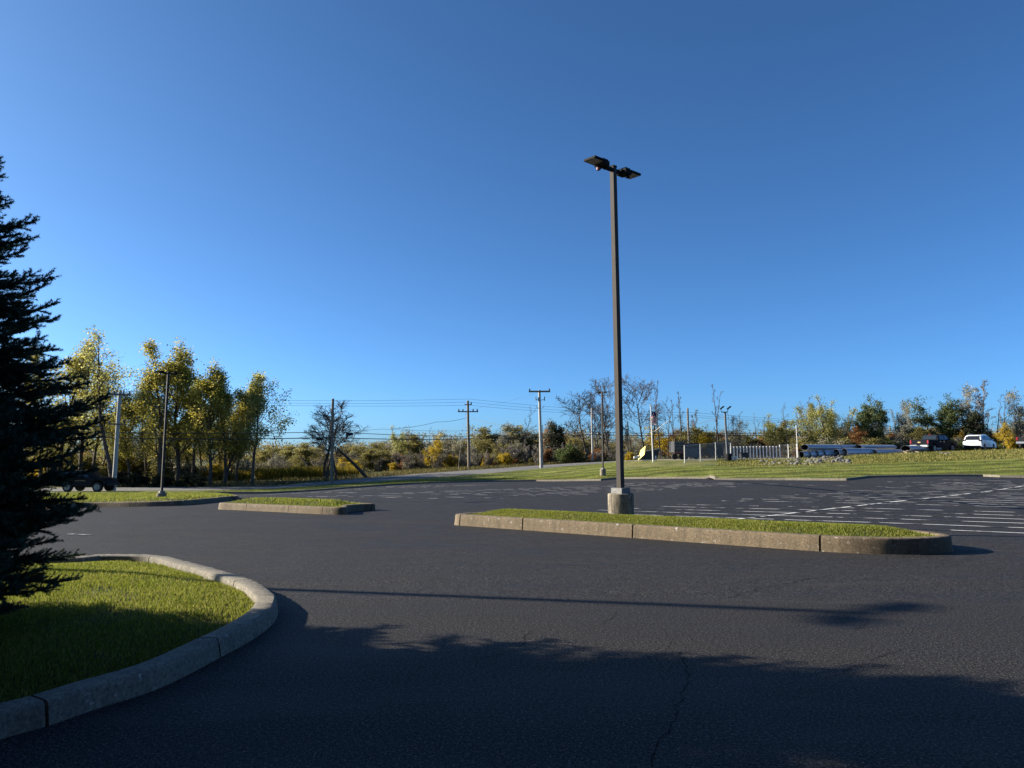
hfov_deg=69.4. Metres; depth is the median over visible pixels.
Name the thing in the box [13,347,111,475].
poplar tree
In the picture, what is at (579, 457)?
bush
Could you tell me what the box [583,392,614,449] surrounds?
bare tree
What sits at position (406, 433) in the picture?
broadleaf tree
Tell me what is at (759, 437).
broadleaf tree
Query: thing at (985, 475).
kerb
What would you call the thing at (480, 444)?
broadleaf tree
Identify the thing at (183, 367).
poplar tree
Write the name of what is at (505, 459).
bush
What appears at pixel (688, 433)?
utility pole
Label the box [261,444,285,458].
broadleaf tree
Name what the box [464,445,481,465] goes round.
broadleaf tree
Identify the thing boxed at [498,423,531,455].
broadleaf tree
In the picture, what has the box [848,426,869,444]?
broadleaf tree
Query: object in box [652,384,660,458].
dead tree
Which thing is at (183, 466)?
bush
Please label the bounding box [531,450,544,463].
bush
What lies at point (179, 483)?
bush
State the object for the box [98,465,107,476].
bush
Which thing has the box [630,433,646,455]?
broadleaf tree
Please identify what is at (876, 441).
bush
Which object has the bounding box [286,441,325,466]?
broadleaf tree
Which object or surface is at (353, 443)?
distant woods
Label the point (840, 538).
traffic island
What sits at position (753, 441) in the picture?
broadleaf tree
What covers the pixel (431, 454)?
ground
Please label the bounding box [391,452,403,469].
bush
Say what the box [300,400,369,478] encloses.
bare tree
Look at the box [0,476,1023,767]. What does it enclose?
parking lot
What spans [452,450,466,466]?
bush
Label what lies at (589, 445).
broadleaf tree
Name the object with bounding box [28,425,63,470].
poplar tree
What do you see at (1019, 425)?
broadleaf tree
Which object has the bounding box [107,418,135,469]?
poplar tree
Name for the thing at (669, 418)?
dead tree
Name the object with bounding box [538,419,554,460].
broadleaf tree
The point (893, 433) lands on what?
broadleaf tree
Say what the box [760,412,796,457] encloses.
broadleaf tree
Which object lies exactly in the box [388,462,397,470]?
bush
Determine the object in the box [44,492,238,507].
traffic island
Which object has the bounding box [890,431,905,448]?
bush
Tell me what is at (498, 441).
broadleaf tree
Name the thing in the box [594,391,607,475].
parking lot lamp
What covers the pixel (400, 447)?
broadleaf tree
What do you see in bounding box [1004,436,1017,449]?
bush
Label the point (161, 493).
parking lot lamp
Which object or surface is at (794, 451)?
bush
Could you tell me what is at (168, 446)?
poplar tree
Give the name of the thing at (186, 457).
poplar tree
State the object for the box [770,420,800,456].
broadleaf tree
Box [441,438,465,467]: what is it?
broadleaf tree
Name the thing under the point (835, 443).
bush
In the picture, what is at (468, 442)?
utility pole
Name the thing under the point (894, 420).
bare tree
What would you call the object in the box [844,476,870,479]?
kerb
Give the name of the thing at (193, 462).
poplar tree
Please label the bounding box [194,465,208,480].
bush
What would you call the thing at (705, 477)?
kerb
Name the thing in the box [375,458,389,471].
bush
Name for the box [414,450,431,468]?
bush
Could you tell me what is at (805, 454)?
corrugated pipe
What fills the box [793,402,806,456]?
dead tree
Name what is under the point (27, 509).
spruce tree
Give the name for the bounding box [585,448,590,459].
bush
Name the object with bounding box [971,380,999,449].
bare tree
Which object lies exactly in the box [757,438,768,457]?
broadleaf tree
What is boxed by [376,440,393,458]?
broadleaf tree
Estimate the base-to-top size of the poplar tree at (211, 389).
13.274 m
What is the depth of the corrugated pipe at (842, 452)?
75.07 m
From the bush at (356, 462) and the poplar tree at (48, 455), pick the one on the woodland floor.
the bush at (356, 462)
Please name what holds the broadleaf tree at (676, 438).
on the woodland floor
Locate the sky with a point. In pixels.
(353, 201)
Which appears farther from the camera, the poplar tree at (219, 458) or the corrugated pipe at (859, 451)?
the poplar tree at (219, 458)
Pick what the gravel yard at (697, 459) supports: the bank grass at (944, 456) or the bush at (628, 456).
the bush at (628, 456)
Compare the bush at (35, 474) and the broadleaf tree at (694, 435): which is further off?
the broadleaf tree at (694, 435)
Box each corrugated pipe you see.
[799,451,810,457]
[801,444,841,449]
[810,451,818,457]
[816,450,824,457]
[822,450,838,456]
[834,449,846,455]
[841,445,861,448]
[842,448,877,455]
[855,445,896,448]
[873,450,902,454]
[901,445,941,450]
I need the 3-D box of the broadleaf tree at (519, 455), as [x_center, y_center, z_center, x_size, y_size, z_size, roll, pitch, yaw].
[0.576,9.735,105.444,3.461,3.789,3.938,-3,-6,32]
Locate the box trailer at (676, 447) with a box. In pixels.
[669,441,683,459]
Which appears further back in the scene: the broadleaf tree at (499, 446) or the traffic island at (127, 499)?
the broadleaf tree at (499, 446)
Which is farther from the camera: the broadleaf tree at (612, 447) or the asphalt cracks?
the broadleaf tree at (612, 447)
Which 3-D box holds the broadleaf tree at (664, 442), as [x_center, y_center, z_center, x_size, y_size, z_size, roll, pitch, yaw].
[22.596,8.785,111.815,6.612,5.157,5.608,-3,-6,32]
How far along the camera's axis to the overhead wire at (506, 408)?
95.89 m
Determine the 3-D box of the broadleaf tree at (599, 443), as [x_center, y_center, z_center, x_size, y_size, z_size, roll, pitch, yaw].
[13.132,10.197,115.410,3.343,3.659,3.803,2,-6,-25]
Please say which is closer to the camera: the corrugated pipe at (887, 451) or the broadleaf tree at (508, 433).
the corrugated pipe at (887, 451)
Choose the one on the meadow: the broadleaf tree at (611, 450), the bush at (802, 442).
the bush at (802, 442)
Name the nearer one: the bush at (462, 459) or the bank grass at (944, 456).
the bank grass at (944, 456)
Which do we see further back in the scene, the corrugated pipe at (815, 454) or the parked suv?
the parked suv
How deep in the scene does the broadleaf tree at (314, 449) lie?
113.43 m
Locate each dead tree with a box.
[523,406,535,459]
[650,381,657,449]
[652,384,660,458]
[661,398,677,454]
[667,405,672,458]
[670,402,675,440]
[676,391,683,440]
[711,384,719,456]
[714,391,722,446]
[780,404,788,443]
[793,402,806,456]
[996,395,1002,431]
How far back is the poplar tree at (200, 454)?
91.40 m
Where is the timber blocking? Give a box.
[903,450,937,452]
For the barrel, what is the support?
on the rough bank
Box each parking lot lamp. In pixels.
[153,371,182,496]
[584,155,640,514]
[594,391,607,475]
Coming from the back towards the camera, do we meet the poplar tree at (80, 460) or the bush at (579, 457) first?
the bush at (579, 457)
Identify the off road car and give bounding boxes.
[61,470,119,491]
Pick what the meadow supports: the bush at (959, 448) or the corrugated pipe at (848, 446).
the bush at (959, 448)
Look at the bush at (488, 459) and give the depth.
99.84 m
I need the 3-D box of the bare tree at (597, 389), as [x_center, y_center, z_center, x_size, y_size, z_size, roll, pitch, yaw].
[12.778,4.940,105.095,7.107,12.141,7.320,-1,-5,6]
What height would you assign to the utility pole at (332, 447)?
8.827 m
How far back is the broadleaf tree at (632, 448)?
113.43 m
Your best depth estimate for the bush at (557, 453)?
103.67 m
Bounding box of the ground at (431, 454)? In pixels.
[78,454,791,478]
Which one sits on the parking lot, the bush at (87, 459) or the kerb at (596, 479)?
the kerb at (596, 479)
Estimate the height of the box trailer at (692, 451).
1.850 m
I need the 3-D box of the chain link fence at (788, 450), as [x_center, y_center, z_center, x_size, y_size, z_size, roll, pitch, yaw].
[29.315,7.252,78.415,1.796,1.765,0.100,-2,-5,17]
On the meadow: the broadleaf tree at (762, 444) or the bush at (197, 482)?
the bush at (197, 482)
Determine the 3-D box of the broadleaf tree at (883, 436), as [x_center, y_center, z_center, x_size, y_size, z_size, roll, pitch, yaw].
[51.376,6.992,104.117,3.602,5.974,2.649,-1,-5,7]
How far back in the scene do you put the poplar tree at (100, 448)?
91.55 m
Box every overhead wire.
[75,433,1019,439]
[78,431,961,435]
[122,402,889,426]
[162,399,786,419]
[174,405,844,425]
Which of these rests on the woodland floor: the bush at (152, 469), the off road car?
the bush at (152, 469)
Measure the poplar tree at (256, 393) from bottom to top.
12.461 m
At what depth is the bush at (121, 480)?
74.57 m
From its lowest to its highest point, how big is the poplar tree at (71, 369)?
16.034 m
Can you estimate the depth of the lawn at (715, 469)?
61.61 m
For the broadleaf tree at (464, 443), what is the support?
on the woodland floor
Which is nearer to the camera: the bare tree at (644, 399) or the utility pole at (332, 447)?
the utility pole at (332, 447)
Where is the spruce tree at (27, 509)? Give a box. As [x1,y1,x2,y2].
[0,156,114,615]
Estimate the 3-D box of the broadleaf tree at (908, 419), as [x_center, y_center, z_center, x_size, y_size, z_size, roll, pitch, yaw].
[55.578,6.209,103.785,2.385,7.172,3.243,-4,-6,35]
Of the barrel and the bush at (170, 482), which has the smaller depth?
the barrel
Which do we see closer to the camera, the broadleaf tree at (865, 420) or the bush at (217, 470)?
the bush at (217, 470)
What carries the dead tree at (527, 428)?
on the woodland floor
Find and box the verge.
[48,462,615,492]
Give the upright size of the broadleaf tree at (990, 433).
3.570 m
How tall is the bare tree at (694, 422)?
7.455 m
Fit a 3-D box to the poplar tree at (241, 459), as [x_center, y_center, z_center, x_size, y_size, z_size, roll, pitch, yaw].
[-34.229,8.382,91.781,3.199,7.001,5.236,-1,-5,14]
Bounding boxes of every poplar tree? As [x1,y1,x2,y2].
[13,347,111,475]
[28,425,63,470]
[44,338,121,470]
[50,416,87,464]
[52,333,141,469]
[67,325,142,476]
[76,374,137,466]
[88,412,113,465]
[102,337,218,485]
[104,380,164,477]
[105,392,156,474]
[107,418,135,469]
[129,428,154,471]
[136,336,225,479]
[146,418,183,461]
[165,420,205,462]
[170,376,231,476]
[173,357,252,485]
[180,422,220,465]
[199,371,262,483]
[203,420,229,466]
[215,392,269,480]
[221,446,249,467]
[230,370,296,484]
[796,402,819,439]
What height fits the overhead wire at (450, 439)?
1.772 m
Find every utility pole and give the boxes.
[107,390,130,490]
[330,399,333,483]
[458,401,477,468]
[529,388,549,467]
[591,408,593,459]
[687,408,690,458]
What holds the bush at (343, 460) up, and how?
on the woodland floor
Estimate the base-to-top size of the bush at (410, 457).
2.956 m
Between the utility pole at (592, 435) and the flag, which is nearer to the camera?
the flag
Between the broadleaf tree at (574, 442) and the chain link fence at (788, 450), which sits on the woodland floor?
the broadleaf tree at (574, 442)
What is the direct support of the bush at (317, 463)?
on the woodland floor
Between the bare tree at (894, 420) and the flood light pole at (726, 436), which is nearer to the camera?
the flood light pole at (726, 436)
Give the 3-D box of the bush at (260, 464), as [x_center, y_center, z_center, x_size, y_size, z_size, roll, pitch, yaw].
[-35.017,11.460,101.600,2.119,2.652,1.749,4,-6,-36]
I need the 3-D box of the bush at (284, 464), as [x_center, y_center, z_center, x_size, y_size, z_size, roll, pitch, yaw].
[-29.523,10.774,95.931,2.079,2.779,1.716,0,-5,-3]
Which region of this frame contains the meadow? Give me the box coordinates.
[49,457,792,487]
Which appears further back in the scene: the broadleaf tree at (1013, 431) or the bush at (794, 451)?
the broadleaf tree at (1013, 431)
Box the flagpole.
[650,405,653,461]
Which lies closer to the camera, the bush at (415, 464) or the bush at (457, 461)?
the bush at (457, 461)
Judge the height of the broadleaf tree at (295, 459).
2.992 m
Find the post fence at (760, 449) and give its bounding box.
[731,446,780,458]
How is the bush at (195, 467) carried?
on the woodland floor
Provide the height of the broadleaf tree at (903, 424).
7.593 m
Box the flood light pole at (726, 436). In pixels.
[720,406,730,453]
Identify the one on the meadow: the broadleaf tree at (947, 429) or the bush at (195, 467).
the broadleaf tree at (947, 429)
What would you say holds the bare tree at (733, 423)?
on the meadow
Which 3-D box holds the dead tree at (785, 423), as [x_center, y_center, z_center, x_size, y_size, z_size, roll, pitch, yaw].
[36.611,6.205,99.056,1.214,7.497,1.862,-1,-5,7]
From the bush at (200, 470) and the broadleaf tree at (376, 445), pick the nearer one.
the bush at (200, 470)
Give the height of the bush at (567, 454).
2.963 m
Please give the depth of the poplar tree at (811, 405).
105.70 m
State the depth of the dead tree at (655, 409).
106.38 m
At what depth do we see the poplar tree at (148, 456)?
91.52 m
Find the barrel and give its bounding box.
[725,454,731,460]
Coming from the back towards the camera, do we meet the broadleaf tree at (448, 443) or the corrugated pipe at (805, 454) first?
the broadleaf tree at (448, 443)
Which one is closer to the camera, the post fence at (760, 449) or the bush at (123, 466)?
the post fence at (760, 449)
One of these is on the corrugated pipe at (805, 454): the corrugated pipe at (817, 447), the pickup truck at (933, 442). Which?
the corrugated pipe at (817, 447)
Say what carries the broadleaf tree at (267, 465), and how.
on the woodland floor
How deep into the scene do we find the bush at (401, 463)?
101.49 m
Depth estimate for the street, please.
78.41 m
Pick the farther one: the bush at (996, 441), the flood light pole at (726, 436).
the bush at (996, 441)
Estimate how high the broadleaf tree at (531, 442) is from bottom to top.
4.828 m
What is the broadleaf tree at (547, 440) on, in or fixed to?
on the woodland floor
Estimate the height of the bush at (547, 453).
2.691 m
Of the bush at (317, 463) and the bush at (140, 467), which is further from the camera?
the bush at (317, 463)
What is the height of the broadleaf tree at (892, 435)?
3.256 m
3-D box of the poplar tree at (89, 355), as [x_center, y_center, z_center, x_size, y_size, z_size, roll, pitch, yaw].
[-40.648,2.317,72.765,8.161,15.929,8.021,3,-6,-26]
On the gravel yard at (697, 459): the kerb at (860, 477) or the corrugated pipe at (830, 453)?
the corrugated pipe at (830, 453)
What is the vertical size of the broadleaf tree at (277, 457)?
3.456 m
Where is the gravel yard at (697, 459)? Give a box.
[628,451,956,460]
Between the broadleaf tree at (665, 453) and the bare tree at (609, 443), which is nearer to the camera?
the bare tree at (609, 443)
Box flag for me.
[652,411,656,424]
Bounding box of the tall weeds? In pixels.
[219,462,364,480]
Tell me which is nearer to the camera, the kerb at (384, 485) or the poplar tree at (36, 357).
the kerb at (384, 485)
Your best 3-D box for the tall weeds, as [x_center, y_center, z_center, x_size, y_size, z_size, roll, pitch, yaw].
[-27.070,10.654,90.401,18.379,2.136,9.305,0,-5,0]
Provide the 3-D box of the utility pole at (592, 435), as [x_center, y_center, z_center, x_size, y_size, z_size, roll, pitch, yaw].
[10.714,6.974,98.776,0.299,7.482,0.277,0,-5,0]
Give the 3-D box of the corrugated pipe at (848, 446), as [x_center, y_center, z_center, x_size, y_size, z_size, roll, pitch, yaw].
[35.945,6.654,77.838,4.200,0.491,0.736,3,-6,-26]
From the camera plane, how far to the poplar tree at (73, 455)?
89.94 m
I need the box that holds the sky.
[0,0,1023,453]
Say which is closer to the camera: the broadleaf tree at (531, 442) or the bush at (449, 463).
the bush at (449, 463)
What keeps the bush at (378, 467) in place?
on the woodland floor
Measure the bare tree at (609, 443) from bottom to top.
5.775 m
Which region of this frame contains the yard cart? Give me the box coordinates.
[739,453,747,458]
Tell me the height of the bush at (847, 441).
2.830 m
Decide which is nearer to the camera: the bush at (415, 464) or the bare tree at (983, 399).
the bare tree at (983, 399)
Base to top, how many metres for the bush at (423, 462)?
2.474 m
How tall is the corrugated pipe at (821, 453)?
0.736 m
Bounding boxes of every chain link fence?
[684,442,730,462]
[779,444,797,457]
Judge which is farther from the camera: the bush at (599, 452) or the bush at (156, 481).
the bush at (599, 452)
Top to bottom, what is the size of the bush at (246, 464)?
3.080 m
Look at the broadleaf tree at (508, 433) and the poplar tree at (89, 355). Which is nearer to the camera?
the poplar tree at (89, 355)
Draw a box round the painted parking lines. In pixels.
[76,480,1023,534]
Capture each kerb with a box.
[107,479,576,493]
[577,477,615,480]
[624,475,709,478]
[715,478,846,480]
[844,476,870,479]
[870,474,982,477]
[983,474,999,476]
[1000,475,1023,477]
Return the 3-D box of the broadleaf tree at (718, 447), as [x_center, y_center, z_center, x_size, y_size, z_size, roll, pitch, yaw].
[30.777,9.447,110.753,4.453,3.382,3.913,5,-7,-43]
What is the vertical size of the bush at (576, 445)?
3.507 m
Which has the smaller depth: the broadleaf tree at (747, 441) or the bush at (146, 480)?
the bush at (146, 480)
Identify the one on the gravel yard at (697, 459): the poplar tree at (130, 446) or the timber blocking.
the timber blocking
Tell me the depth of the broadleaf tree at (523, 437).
111.28 m
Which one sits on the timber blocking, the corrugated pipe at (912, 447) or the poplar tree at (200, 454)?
the corrugated pipe at (912, 447)
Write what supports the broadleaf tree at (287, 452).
on the woodland floor
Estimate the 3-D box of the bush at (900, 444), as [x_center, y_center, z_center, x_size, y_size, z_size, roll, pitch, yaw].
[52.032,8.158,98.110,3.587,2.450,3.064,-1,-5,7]
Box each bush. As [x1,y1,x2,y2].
[28,449,64,478]
[64,453,101,469]
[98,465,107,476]
[101,452,143,476]
[105,469,130,485]
[131,450,175,479]
[131,463,151,474]
[138,474,152,485]
[143,458,174,477]
[149,473,170,486]
[165,458,194,478]
[165,476,175,485]
[172,461,198,475]
[174,478,185,486]
[179,473,198,485]
[190,476,206,486]
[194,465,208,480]
[197,462,223,480]
[229,458,254,478]
[254,460,262,472]
[266,452,285,468]
[279,457,291,467]
[310,457,323,465]
[337,455,353,469]
[345,459,360,466]
[371,457,385,471]
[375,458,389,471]
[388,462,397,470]
[390,451,405,470]
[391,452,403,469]
[397,450,414,469]
[397,457,411,469]
[402,460,415,469]
[410,459,419,469]
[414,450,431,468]
[417,454,431,468]
[426,450,446,467]
[430,454,447,468]
[442,454,457,467]
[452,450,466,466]
[454,459,462,467]
[470,452,481,465]
[480,454,495,464]
[483,451,495,465]
[497,453,513,465]
[500,441,520,459]
[519,439,537,462]
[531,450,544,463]
[532,441,553,457]
[539,449,552,463]
[549,442,564,460]
[553,444,578,463]
[566,440,583,451]
[569,448,589,462]
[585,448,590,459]
[590,449,608,461]
[592,448,601,460]
[624,451,634,460]
[706,447,716,457]
[745,443,757,457]
[766,445,775,457]
[786,437,821,455]
[792,446,800,457]
[811,438,834,450]
[817,437,845,444]
[834,436,860,444]
[862,436,888,449]
[883,437,898,449]
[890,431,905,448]
[892,437,912,449]
[949,438,963,450]
[989,437,1001,449]
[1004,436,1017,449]
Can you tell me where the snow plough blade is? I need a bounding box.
[634,446,658,459]
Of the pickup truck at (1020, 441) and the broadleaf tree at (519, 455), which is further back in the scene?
the broadleaf tree at (519, 455)
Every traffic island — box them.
[0,554,277,739]
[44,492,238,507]
[218,497,374,514]
[454,508,952,554]
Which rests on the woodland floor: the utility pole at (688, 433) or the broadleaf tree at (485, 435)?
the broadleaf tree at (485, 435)
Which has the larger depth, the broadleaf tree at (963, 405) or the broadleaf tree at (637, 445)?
the broadleaf tree at (637, 445)
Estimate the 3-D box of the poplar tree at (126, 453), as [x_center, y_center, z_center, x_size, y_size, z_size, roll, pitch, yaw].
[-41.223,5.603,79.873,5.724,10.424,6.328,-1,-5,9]
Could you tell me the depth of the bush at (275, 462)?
98.42 m
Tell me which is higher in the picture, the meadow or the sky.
the sky
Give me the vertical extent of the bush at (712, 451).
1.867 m
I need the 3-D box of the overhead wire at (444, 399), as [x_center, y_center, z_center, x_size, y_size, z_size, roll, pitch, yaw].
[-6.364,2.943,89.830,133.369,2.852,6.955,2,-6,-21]
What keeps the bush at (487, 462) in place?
on the woodland floor
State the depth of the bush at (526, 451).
103.68 m
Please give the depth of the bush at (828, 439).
97.20 m
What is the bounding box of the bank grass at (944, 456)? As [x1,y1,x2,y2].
[716,448,1023,465]
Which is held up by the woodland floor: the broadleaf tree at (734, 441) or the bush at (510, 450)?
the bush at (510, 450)
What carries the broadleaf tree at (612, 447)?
on the woodland floor
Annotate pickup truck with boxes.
[910,434,957,450]
[1016,435,1023,448]
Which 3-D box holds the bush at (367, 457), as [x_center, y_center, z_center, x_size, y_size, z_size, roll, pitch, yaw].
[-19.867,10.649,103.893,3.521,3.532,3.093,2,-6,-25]
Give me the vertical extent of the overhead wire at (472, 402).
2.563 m
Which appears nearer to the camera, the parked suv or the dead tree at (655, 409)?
the parked suv
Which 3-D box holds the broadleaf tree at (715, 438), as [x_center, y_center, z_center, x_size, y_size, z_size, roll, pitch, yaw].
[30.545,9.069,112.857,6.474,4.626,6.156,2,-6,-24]
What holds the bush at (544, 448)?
on the woodland floor
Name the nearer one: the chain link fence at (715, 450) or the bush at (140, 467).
the chain link fence at (715, 450)
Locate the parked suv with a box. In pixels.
[963,434,995,450]
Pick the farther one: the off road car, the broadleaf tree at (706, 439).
the broadleaf tree at (706, 439)
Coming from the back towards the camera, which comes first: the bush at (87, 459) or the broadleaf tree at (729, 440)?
the broadleaf tree at (729, 440)
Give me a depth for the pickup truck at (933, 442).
78.36 m
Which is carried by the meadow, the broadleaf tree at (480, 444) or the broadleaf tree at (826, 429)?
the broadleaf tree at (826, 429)
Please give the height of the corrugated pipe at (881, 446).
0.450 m
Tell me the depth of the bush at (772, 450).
101.16 m
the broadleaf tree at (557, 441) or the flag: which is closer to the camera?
the flag
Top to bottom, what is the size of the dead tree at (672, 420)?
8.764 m
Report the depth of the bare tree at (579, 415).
107.90 m
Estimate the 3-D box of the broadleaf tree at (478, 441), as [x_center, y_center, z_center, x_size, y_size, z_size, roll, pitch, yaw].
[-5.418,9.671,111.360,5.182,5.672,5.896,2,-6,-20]
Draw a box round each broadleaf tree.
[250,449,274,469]
[258,455,279,468]
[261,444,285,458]
[265,452,290,467]
[279,443,298,466]
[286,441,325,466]
[288,455,305,469]
[308,446,323,465]
[341,443,369,470]
[348,449,357,460]
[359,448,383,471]
[365,440,390,468]
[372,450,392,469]
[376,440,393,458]
[389,426,407,454]
[397,425,435,457]
[402,433,430,461]
[421,432,444,465]
[425,434,453,459]
[427,428,458,452]
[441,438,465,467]
[458,440,475,458]
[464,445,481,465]
[465,425,501,452]
[470,430,492,459]
[471,439,495,461]
[489,433,509,464]
[489,442,512,462]
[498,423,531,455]
[499,421,517,446]
[504,427,537,458]
[512,439,524,461]
[520,434,538,457]
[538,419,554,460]
[543,428,554,461]
[545,418,570,461]
[565,436,587,454]
[578,440,591,457]
[593,440,604,450]
[604,445,615,456]
[610,441,625,457]
[624,444,639,456]
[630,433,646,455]
[644,426,678,457]
[646,440,661,454]
[654,436,667,456]
[662,428,679,457]
[674,430,697,457]
[677,426,715,457]
[690,431,713,453]
[703,429,724,457]
[708,438,728,457]
[712,432,733,452]
[720,436,746,455]
[727,419,750,455]
[728,434,751,457]
[741,436,760,457]
[757,429,786,456]
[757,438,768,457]
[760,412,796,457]
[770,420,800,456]
[791,394,841,443]
[820,399,859,440]
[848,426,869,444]
[849,393,890,438]
[870,417,890,439]
[884,428,914,441]
[886,432,910,445]
[890,401,917,442]
[894,395,939,434]
[903,406,916,439]
[904,424,929,440]
[931,393,965,438]
[954,381,984,434]
[959,408,991,438]
[984,426,994,438]
[993,423,1015,449]
[995,417,1023,441]
[1000,387,1023,436]
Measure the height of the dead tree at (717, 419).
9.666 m
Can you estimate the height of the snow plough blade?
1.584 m
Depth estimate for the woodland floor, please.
113.59 m
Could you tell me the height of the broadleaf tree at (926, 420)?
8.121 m
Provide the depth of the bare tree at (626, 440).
107.28 m
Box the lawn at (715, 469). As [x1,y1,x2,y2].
[203,458,1023,491]
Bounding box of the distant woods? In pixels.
[24,423,1013,470]
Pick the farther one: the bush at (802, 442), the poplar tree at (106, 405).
the bush at (802, 442)
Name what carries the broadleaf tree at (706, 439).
on the woodland floor
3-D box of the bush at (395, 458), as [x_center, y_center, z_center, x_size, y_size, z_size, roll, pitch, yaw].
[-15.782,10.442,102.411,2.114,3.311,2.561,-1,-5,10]
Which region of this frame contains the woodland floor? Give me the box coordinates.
[132,457,771,482]
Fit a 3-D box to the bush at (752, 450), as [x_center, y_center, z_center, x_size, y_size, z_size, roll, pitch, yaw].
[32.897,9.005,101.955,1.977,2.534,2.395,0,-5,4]
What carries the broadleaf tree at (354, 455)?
on the woodland floor
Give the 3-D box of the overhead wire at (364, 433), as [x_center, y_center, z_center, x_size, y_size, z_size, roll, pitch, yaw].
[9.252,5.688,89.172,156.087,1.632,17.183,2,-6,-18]
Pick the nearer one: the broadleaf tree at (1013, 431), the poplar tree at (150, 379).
the poplar tree at (150, 379)
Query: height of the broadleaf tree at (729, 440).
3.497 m
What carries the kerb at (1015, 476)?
on the parking lot
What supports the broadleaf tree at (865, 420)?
on the meadow
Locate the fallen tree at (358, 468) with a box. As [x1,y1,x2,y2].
[337,448,367,477]
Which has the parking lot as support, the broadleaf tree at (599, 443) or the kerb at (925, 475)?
the kerb at (925, 475)
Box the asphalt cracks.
[477,554,915,766]
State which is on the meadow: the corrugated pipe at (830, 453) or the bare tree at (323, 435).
the bare tree at (323, 435)
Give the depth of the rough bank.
72.10 m
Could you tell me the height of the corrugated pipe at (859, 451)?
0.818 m
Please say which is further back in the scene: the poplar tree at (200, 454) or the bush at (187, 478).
the poplar tree at (200, 454)
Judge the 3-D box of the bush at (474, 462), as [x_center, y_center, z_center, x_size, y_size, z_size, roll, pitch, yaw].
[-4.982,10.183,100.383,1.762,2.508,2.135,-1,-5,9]
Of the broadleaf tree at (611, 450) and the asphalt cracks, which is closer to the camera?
the asphalt cracks
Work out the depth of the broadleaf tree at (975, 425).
97.27 m
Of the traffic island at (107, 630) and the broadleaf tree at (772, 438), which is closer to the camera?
the traffic island at (107, 630)
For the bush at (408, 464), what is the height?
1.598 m
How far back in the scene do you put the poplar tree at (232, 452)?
79.83 m
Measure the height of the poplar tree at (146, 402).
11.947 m
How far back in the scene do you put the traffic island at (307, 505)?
23.64 m
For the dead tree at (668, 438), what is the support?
on the woodland floor
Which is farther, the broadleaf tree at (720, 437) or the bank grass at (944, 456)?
the broadleaf tree at (720, 437)
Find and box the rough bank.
[624,450,1023,469]
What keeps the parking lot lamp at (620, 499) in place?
on the traffic island at (840, 538)
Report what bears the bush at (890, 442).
on the meadow
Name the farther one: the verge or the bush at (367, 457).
the bush at (367, 457)
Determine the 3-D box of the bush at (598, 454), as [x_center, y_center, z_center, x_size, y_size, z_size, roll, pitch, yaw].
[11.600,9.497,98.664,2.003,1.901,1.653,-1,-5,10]
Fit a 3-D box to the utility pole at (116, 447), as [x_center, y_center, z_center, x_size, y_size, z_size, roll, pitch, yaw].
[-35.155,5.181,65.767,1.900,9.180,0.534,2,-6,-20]
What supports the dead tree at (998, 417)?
on the meadow
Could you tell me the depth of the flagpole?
77.27 m
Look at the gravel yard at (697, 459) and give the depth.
86.21 m
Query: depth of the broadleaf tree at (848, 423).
102.41 m
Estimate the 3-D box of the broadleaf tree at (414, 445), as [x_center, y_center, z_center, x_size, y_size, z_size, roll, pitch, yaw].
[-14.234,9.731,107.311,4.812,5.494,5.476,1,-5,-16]
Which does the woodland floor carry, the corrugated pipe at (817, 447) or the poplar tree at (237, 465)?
the poplar tree at (237, 465)
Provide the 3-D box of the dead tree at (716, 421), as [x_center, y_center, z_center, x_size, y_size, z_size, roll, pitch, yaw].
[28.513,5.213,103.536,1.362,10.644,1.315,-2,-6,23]
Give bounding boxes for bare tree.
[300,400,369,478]
[304,403,359,478]
[546,391,614,456]
[578,377,625,453]
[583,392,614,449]
[599,422,611,456]
[614,374,666,447]
[624,421,633,451]
[689,409,698,439]
[727,415,740,457]
[890,409,899,430]
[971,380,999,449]
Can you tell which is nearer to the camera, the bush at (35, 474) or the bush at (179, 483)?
the bush at (179, 483)
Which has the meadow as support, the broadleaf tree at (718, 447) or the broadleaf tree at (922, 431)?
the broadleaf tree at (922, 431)
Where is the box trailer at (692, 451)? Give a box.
[684,443,699,458]
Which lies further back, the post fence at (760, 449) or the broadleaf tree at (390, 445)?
the broadleaf tree at (390, 445)
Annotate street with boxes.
[40,461,615,490]
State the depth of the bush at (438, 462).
102.12 m
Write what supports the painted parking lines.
on the parking lot
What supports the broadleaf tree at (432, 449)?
on the woodland floor
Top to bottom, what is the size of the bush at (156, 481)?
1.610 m
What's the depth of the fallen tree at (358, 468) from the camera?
82.58 m
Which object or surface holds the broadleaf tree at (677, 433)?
on the woodland floor
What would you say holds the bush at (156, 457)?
on the woodland floor
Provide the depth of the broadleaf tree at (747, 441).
109.43 m
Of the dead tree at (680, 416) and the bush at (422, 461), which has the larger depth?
the dead tree at (680, 416)

